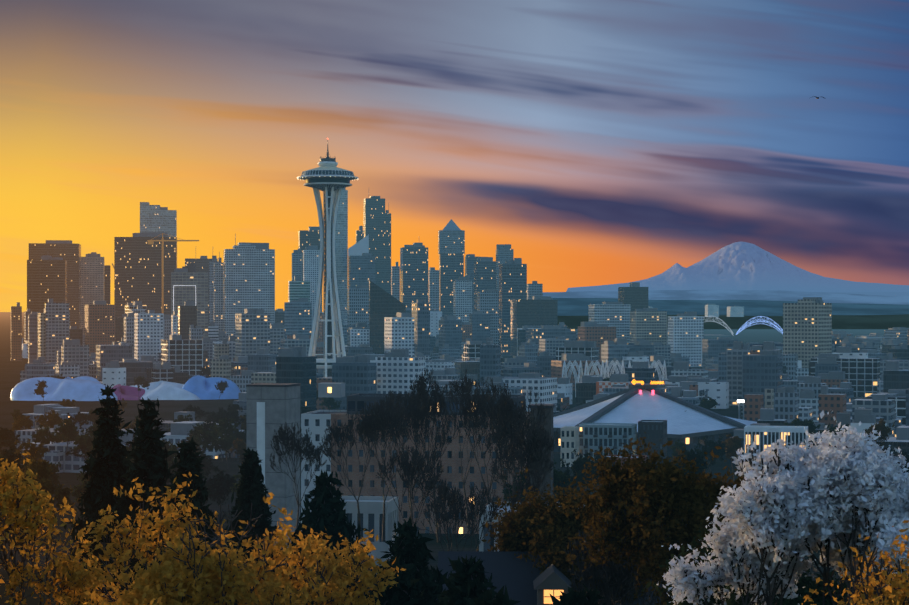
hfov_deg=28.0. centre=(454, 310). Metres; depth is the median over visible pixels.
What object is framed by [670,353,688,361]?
block
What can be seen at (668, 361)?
block
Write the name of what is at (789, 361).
block
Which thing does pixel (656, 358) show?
block
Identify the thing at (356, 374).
block
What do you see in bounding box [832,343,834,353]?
block
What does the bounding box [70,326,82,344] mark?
block
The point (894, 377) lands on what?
block
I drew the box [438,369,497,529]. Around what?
bare tree
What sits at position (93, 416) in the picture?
city tree
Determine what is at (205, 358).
block
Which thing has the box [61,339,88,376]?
block
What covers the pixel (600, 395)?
block
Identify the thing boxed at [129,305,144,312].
block
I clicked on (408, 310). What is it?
block
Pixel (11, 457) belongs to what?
city tree
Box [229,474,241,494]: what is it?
city tree
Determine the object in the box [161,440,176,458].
city tree
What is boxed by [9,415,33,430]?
city tree
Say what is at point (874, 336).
block
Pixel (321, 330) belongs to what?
block
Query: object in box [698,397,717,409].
city tree
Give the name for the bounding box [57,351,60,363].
block
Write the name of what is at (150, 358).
block
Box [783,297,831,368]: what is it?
tower
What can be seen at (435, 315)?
block
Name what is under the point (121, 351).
block
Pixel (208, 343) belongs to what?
block
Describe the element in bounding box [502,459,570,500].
city tree
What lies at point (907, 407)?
building
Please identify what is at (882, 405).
building
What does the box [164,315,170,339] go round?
block
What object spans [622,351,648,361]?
block
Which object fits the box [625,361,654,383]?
block
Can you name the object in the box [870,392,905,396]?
block
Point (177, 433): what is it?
block
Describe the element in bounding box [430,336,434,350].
block
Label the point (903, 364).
building
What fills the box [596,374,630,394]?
checker building
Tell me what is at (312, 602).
cedar
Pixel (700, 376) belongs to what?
block
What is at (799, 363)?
block
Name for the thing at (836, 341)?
block
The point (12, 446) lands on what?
city tree
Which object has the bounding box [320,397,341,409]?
city tree
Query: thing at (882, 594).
golden tree
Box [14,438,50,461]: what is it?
city tree
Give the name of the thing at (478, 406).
bare tree
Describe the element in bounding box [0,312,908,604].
ground
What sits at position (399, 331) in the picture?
block
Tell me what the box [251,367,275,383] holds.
block
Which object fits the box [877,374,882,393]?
block
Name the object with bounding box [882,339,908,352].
block
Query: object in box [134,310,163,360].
block
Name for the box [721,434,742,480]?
city tree
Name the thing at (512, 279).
tower
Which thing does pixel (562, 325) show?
block
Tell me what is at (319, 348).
block
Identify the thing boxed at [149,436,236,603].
conifer
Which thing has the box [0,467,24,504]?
city tree
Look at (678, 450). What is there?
city tree
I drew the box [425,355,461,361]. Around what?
block
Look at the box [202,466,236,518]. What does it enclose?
city tree
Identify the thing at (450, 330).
block
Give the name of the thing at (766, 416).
block
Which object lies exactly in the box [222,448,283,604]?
cedar
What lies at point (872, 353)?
block
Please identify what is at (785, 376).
block
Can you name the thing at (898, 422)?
block
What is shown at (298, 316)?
tower
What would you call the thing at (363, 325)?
block
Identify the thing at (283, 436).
bare tree
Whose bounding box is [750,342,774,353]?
block
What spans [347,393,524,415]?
brick apartments penthouse
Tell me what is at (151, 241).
tower cranes
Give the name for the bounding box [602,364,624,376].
block
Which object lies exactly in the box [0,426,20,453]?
city tree
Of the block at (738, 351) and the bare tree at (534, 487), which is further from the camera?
the block at (738, 351)
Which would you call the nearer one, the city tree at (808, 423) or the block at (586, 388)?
the city tree at (808, 423)
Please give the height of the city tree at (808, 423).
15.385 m
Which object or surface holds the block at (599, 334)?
on the ground
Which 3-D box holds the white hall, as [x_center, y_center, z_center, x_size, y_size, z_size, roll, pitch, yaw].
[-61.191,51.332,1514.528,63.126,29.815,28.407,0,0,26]
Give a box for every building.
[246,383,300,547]
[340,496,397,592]
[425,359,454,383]
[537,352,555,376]
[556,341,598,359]
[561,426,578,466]
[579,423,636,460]
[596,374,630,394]
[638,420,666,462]
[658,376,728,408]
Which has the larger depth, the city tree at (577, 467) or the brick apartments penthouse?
the city tree at (577, 467)
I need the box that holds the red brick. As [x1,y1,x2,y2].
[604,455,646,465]
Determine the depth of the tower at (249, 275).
2405.93 m
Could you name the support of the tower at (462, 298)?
on the ground
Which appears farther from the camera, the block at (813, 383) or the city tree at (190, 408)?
the block at (813, 383)
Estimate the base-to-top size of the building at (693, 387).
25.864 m
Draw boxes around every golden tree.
[0,452,140,604]
[62,472,405,604]
[802,520,908,604]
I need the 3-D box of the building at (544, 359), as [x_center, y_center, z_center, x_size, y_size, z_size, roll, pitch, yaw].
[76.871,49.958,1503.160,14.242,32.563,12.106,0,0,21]
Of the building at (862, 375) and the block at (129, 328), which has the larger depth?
the block at (129, 328)
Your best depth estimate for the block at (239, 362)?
1534.51 m
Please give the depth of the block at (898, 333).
2250.14 m
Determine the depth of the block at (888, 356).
1577.62 m
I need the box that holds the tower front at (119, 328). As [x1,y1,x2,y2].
[115,314,126,341]
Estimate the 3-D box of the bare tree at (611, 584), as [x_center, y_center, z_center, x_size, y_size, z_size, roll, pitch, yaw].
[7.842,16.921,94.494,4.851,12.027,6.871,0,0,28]
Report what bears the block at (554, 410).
on the ground
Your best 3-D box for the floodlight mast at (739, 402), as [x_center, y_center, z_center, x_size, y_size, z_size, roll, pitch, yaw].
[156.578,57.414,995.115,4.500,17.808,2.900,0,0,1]
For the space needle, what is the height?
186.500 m
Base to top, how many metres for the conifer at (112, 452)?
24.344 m
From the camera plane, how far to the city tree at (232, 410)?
821.49 m
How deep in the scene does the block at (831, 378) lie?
1222.08 m
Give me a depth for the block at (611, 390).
962.87 m
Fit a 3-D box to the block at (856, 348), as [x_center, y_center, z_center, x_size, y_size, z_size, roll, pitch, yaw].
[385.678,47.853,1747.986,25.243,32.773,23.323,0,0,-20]
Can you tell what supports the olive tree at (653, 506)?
on the ground
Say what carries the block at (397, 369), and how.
on the ground
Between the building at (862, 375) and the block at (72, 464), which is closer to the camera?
the block at (72, 464)
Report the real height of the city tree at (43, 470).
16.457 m
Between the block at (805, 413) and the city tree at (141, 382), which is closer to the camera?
the block at (805, 413)
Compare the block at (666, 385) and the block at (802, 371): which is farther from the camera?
the block at (802, 371)
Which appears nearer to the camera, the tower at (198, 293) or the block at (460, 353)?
the block at (460, 353)
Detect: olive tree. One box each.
[477,467,659,604]
[553,432,754,604]
[642,522,871,604]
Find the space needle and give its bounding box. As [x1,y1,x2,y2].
[297,138,358,376]
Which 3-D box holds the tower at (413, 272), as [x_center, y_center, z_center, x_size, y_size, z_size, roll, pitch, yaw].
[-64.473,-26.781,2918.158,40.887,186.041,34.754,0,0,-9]
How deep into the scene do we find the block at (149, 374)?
1441.80 m
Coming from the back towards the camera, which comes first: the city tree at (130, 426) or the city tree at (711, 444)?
the city tree at (130, 426)
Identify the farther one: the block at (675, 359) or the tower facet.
the tower facet
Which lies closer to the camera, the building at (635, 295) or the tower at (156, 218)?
the building at (635, 295)
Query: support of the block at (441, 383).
on the ground
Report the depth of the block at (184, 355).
1492.11 m
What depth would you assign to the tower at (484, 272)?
2798.96 m
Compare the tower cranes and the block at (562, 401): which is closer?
the block at (562, 401)
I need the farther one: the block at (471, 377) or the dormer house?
the block at (471, 377)
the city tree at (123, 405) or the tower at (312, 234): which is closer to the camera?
the city tree at (123, 405)
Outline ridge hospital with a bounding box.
[705,304,718,316]
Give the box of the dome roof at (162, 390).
[131,381,199,399]
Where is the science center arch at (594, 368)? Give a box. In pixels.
[584,360,604,378]
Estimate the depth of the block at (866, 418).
746.60 m
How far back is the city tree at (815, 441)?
582.05 m
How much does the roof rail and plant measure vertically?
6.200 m
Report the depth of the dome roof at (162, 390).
1255.66 m
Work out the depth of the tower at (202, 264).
2910.14 m
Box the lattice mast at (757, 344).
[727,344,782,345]
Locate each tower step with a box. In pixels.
[356,226,363,242]
[385,210,390,294]
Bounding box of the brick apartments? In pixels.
[301,410,529,533]
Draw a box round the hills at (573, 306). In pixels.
[553,298,908,315]
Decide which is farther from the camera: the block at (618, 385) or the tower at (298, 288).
the tower at (298, 288)
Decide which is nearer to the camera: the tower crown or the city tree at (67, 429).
the city tree at (67, 429)
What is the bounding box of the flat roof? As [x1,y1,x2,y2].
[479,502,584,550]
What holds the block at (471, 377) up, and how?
on the ground
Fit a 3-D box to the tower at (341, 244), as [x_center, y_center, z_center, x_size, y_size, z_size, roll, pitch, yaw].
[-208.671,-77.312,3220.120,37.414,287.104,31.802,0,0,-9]
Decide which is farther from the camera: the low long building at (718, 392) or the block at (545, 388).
the low long building at (718, 392)
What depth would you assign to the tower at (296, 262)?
2905.28 m
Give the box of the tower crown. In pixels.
[438,219,464,253]
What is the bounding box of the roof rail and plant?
[312,383,460,414]
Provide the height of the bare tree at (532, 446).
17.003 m
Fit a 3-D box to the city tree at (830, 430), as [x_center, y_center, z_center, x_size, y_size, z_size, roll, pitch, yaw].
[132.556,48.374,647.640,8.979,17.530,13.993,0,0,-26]
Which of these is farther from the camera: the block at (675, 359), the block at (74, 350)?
the block at (675, 359)
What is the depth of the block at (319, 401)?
1095.23 m
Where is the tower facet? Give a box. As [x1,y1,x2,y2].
[348,235,368,255]
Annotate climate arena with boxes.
[553,384,793,456]
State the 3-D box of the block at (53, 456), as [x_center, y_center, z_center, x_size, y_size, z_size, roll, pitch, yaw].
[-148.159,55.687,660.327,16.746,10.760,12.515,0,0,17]
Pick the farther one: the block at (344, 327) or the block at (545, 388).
the block at (344, 327)
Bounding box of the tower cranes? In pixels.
[112,233,198,312]
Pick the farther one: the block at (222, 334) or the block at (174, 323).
the block at (222, 334)
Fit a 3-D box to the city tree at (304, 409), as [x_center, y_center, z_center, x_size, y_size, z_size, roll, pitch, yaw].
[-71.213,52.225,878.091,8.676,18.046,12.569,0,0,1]
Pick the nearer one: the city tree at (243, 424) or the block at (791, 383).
the city tree at (243, 424)
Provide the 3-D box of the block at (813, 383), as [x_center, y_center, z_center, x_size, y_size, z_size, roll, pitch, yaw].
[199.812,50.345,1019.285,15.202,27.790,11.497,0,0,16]
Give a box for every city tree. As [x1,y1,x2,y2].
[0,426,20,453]
[0,444,22,463]
[0,447,29,480]
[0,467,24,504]
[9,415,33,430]
[10,409,24,422]
[13,456,53,537]
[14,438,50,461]
[29,478,82,538]
[31,425,65,444]
[34,380,47,399]
[34,410,62,427]
[43,461,62,486]
[44,408,59,427]
[53,419,77,447]
[59,399,74,406]
[63,412,91,428]
[65,431,78,441]
[65,434,93,463]
[70,457,89,500]
[74,424,97,450]
[82,434,97,457]
[88,408,99,424]
[106,446,135,463]
[111,398,126,416]
[120,419,140,428]
[125,434,136,450]
[133,376,149,390]
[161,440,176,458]
[165,445,179,478]
[166,414,192,430]
[166,462,177,488]
[177,439,202,454]
[182,404,208,418]
[185,432,200,445]
[187,423,221,453]
[200,366,210,377]
[201,419,220,435]
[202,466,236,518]
[209,418,238,460]
[211,433,235,468]
[212,408,244,426]
[214,381,228,397]
[218,404,242,417]
[223,425,245,460]
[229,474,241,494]
[231,408,245,422]
[239,415,245,429]
[300,401,311,420]
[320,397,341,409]
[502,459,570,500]
[554,468,584,501]
[560,449,610,494]
[588,449,612,488]
[670,440,689,456]
[671,448,707,476]
[671,448,708,472]
[693,436,727,472]
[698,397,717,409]
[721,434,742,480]
[783,417,820,437]
[808,431,822,448]
[818,422,841,450]
[864,418,895,447]
[901,451,908,472]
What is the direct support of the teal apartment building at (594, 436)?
on the ground
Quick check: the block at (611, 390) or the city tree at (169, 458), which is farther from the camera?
the block at (611, 390)
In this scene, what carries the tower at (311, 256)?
on the ground
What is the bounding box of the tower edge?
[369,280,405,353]
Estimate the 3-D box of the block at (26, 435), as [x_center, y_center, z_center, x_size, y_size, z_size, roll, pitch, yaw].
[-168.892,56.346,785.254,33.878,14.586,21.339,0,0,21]
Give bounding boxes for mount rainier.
[566,242,908,295]
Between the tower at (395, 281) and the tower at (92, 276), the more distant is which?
the tower at (92, 276)
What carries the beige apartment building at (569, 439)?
on the ground
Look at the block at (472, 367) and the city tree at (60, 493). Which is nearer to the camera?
the city tree at (60, 493)
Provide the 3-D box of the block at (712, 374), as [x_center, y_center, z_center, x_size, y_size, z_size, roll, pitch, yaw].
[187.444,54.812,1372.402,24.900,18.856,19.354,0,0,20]
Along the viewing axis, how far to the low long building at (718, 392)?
1142.50 m
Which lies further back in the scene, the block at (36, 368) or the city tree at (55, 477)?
the block at (36, 368)
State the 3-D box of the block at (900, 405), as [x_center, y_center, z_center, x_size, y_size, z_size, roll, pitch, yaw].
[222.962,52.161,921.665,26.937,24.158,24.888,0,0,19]
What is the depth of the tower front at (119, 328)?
2307.94 m
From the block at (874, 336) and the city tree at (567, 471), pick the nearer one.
the city tree at (567, 471)
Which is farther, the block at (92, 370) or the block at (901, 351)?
the block at (92, 370)
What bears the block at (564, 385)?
on the ground
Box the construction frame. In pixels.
[173,285,195,310]
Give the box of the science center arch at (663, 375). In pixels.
[648,360,666,380]
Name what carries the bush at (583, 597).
on the ground
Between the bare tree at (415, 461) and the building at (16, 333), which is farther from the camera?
the building at (16, 333)
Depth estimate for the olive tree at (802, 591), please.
68.33 m
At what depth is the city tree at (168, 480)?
518.54 m
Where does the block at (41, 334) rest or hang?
on the ground
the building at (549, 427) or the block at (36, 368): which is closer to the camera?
the building at (549, 427)
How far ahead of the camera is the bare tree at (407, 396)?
247.71 m
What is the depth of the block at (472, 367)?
1447.72 m
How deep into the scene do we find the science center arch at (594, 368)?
1295.30 m
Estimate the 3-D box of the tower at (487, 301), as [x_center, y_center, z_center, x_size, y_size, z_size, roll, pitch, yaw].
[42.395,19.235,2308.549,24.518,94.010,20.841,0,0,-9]
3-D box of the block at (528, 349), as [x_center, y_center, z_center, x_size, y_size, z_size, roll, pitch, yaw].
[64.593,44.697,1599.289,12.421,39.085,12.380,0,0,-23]
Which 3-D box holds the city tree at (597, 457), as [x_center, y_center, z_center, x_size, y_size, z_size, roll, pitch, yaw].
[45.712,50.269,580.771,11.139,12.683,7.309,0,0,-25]
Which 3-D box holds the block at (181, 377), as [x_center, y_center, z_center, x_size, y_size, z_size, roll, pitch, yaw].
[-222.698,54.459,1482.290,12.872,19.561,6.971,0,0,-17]
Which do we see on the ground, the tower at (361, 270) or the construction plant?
the tower at (361, 270)
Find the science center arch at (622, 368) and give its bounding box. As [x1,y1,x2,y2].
[605,360,624,378]
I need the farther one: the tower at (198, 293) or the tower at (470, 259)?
the tower at (470, 259)
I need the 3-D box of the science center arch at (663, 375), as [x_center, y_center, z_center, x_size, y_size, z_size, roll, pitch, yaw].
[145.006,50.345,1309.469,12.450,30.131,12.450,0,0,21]
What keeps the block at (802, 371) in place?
on the ground
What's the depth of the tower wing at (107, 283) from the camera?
2731.41 m
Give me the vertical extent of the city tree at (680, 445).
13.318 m
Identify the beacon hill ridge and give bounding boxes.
[558,314,908,328]
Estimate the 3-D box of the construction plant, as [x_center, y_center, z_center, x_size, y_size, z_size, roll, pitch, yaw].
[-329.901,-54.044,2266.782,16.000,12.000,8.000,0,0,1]
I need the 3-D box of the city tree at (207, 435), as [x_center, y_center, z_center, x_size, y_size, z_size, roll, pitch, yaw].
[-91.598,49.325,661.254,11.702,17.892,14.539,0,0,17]
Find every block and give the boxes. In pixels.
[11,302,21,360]
[14,424,92,447]
[20,364,26,381]
[21,404,92,429]
[21,449,62,472]
[22,341,27,357]
[22,441,61,449]
[24,309,36,342]
[27,360,53,378]
[28,312,40,362]
[35,410,62,428]
[38,309,69,361]
[38,357,49,362]
[42,429,137,472]
[45,298,68,372]
[54,374,74,377]
[55,361,79,377]
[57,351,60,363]
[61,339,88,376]
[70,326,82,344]
[85,301,114,354]
[89,353,95,363]
[89,361,95,378]
[96,342,131,379]
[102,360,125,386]
[119,359,152,385]
[124,311,139,346]
[125,301,146,313]
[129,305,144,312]
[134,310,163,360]
[141,355,160,362]
[147,363,174,382]
[151,362,172,381]
[153,411,200,432]
[160,421,233,458]
[161,335,202,374]
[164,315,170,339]
[171,311,177,334]
[173,366,188,383]
[178,301,196,339]
[189,325,202,339]
[203,338,215,367]
[203,346,207,368]
[211,355,230,379]
[213,336,234,361]
[214,338,228,358]
[219,331,228,340]
[230,370,255,392]
[231,356,247,375]
[231,430,300,457]
[233,392,245,409]
[235,309,269,355]
[235,410,245,429]
[248,348,276,372]
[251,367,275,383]
[270,324,284,354]
[275,309,283,324]
[276,346,315,421]
[280,335,309,355]
[316,342,340,371]
[316,368,322,377]
[316,377,331,409]
[319,313,335,346]
[332,355,376,408]
[338,322,368,346]
[341,344,372,355]
[347,323,368,346]
[375,349,424,393]
[384,313,413,356]
[406,308,411,316]
[412,300,429,355]
[415,352,426,359]
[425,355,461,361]
[426,380,472,393]
[429,368,459,383]
[430,309,441,336]
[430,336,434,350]
[430,351,438,359]
[433,342,438,352]
[439,315,461,348]
[439,344,458,358]
[450,358,479,380]
[459,349,462,358]
[461,338,470,348]
[462,322,471,341]
[463,341,495,360]
[463,375,479,386]
[469,311,489,343]
[472,377,521,394]
[480,338,500,385]
[501,356,529,376]
[502,373,556,410]
[504,363,542,376]
[517,326,540,355]
[518,326,527,350]
[519,340,537,366]
[527,403,560,413]
[539,336,568,355]
[551,353,601,389]
[557,377,571,404]
[557,393,568,410]
[558,322,566,328]
[576,375,602,405]
[578,322,615,359]
[586,395,596,402]
[597,393,609,398]
[600,383,632,392]
[601,338,629,362]
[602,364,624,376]
[603,383,670,394]
[604,360,631,367]
[605,358,626,370]
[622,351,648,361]
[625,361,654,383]
[630,340,653,360]
[649,356,666,365]
[650,361,690,383]
[651,342,669,358]
[661,384,707,398]
[662,375,717,381]
[663,356,670,365]
[665,386,701,404]
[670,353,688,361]
[671,358,681,365]
[671,362,707,377]
[680,381,704,398]
[705,364,717,368]
[706,357,717,366]
[708,371,717,378]
[718,348,732,381]
[727,306,743,316]
[727,341,751,405]
[729,423,769,463]
[743,350,782,411]
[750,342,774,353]
[757,408,786,425]
[782,354,795,379]
[783,374,791,379]
[783,376,803,391]
[791,354,801,367]
[796,362,808,379]
[797,376,826,397]
[799,389,818,421]
[799,407,812,420]
[808,423,832,446]
[815,356,839,376]
[818,371,846,387]
[828,382,853,402]
[832,331,850,336]
[832,339,838,351]
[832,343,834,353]
[833,334,853,341]
[835,413,850,447]
[839,337,873,346]
[842,344,874,352]
[846,403,851,417]
[850,409,886,440]
[851,412,901,436]
[854,426,908,471]
[855,333,884,340]
[858,408,882,421]
[859,349,885,357]
[862,342,876,349]
[866,389,905,425]
[869,339,882,349]
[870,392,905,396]
[877,353,900,359]
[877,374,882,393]
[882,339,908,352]
[883,361,908,392]
[885,327,908,342]
[888,343,908,359]
[907,329,908,344]
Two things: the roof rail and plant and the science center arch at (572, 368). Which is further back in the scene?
the science center arch at (572, 368)
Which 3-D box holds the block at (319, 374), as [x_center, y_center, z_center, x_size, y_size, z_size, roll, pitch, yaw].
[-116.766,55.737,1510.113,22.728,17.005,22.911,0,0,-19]
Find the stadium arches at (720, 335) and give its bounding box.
[704,316,782,337]
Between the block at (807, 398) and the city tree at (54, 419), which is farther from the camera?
the block at (807, 398)
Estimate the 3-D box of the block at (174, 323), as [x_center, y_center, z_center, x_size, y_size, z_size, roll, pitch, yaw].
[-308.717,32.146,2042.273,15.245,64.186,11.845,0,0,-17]
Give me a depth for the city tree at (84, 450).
606.42 m
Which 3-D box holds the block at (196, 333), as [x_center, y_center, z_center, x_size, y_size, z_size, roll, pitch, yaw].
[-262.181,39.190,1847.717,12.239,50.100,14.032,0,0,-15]
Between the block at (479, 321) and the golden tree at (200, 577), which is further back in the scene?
the block at (479, 321)
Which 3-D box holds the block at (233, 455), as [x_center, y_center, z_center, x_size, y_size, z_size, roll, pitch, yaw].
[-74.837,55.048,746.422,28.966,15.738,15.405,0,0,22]
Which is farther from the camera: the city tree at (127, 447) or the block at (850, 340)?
the block at (850, 340)
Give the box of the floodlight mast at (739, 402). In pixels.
[737,400,743,419]
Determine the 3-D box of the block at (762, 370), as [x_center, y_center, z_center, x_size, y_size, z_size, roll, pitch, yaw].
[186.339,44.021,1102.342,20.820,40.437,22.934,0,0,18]
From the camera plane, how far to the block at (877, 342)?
2279.69 m
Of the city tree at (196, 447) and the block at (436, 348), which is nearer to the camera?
the city tree at (196, 447)
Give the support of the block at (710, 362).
on the ground
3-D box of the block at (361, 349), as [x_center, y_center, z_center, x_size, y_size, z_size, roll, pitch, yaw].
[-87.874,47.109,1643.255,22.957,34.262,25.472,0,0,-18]
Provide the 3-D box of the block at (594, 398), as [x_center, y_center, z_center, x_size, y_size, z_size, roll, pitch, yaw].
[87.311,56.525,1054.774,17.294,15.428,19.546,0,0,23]
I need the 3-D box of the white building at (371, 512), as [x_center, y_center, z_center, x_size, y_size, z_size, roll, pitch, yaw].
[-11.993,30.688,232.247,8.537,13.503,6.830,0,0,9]
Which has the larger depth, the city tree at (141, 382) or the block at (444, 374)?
the city tree at (141, 382)
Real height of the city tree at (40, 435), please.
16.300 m
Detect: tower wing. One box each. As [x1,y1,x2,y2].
[104,265,109,304]
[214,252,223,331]
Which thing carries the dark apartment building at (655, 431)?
on the ground
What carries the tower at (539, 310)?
on the ground
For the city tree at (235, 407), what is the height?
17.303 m
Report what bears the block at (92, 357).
on the ground
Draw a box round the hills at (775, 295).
[543,290,908,304]
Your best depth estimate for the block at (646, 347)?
1710.82 m
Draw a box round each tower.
[27,255,66,312]
[29,240,80,328]
[81,252,103,334]
[114,232,176,316]
[140,202,176,236]
[171,268,207,337]
[185,256,211,325]
[209,256,217,325]
[224,234,274,335]
[284,298,311,338]
[288,276,309,301]
[292,248,301,280]
[298,227,319,280]
[303,239,321,325]
[335,187,347,324]
[347,285,368,324]
[348,253,374,288]
[350,327,369,346]
[363,196,384,289]
[391,262,399,300]
[400,243,427,307]
[428,267,439,310]
[439,254,463,316]
[453,275,471,321]
[465,254,476,313]
[474,257,495,310]
[477,289,498,344]
[496,244,513,291]
[499,258,526,355]
[510,296,557,357]
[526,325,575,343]
[527,281,542,299]
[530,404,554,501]
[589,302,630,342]
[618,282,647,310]
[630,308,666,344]
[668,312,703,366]
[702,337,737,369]
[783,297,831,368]
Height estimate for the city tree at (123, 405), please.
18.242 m
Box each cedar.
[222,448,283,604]
[271,469,370,604]
[291,548,344,604]
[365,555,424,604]
[368,515,447,604]
[435,554,496,604]
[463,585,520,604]
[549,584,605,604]
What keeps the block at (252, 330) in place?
on the ground
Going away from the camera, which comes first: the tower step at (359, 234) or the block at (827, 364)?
the block at (827, 364)
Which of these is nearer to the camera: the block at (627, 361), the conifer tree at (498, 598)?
the conifer tree at (498, 598)
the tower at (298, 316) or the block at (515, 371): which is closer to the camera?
the block at (515, 371)
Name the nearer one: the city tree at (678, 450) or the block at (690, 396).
the city tree at (678, 450)
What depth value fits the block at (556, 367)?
1415.68 m
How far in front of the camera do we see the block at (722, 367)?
1316.73 m
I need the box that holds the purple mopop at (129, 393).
[111,384,144,399]
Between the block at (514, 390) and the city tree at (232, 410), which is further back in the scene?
the block at (514, 390)
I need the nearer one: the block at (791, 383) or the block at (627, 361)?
the block at (791, 383)
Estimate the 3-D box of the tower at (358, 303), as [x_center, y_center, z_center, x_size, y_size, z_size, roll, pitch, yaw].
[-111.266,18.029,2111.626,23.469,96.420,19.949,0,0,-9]
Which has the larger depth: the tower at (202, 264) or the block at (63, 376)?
the tower at (202, 264)
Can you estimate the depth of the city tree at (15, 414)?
873.14 m
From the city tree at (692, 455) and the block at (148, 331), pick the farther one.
the block at (148, 331)
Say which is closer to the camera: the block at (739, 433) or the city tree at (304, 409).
the block at (739, 433)
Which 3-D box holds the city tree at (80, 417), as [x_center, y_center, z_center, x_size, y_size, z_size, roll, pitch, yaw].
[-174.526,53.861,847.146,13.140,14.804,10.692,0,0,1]
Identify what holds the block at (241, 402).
on the ground
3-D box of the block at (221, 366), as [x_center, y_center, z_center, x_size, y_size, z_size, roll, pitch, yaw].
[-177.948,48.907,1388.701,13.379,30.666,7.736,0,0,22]
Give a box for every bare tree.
[269,422,326,539]
[319,403,385,538]
[349,394,412,540]
[375,442,443,525]
[381,389,430,525]
[392,367,459,541]
[417,480,503,550]
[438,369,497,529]
[444,377,516,503]
[484,387,549,509]
[488,465,548,540]
[489,409,559,506]
[563,529,658,604]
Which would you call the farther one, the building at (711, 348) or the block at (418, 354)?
the building at (711, 348)
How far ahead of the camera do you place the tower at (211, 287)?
2606.66 m
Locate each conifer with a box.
[49,384,132,604]
[103,397,176,596]
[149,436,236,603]
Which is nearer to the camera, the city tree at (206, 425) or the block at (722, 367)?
the city tree at (206, 425)
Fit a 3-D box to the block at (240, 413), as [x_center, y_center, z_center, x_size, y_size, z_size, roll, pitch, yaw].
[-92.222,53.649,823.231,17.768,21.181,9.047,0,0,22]
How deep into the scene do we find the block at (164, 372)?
1432.68 m
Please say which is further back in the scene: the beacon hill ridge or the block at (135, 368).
the beacon hill ridge
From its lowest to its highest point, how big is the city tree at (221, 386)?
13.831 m
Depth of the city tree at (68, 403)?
940.87 m
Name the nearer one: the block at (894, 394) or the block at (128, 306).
the block at (894, 394)
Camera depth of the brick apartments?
379.17 m
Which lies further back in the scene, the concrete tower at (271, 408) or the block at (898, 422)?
the block at (898, 422)
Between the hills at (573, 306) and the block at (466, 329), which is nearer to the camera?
the block at (466, 329)
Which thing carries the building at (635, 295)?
on the ground
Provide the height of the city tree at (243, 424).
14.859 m
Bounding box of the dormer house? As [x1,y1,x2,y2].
[436,551,666,604]
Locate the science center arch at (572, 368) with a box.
[562,360,582,396]
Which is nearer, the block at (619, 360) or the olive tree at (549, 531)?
the olive tree at (549, 531)
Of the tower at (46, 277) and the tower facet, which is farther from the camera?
the tower facet
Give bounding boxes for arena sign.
[631,379,663,394]
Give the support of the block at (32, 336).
on the ground
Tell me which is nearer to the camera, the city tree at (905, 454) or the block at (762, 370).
the city tree at (905, 454)
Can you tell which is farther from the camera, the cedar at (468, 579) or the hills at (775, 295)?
the hills at (775, 295)
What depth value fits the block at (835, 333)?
2494.16 m
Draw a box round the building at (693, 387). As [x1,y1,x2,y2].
[689,384,697,395]
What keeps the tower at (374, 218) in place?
on the ground
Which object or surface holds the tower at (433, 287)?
on the ground
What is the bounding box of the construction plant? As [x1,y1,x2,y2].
[182,262,195,271]
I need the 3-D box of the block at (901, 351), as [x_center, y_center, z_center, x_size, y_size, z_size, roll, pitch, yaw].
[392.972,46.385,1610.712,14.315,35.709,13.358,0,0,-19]
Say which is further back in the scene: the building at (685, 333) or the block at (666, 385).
the building at (685, 333)
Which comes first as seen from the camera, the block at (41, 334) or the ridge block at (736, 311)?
the block at (41, 334)
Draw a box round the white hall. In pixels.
[363,354,384,362]
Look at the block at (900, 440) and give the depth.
662.00 m
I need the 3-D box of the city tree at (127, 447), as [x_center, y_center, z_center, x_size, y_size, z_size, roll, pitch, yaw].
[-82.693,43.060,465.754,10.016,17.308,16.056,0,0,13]
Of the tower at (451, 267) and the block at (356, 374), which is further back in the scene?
the tower at (451, 267)
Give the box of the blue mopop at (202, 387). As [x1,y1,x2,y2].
[181,375,240,399]
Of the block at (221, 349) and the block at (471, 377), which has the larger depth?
the block at (221, 349)
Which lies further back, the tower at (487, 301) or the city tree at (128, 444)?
the tower at (487, 301)
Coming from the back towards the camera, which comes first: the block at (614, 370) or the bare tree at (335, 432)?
the block at (614, 370)
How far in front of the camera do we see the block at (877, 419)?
786.72 m
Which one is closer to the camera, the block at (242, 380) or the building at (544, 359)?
the block at (242, 380)
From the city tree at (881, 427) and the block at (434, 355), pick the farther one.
the block at (434, 355)
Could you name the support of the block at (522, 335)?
on the ground
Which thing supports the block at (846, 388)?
on the ground
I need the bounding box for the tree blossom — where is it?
[656,410,908,604]
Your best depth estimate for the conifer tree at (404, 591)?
83.18 m
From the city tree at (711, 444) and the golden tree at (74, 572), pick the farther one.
the city tree at (711, 444)

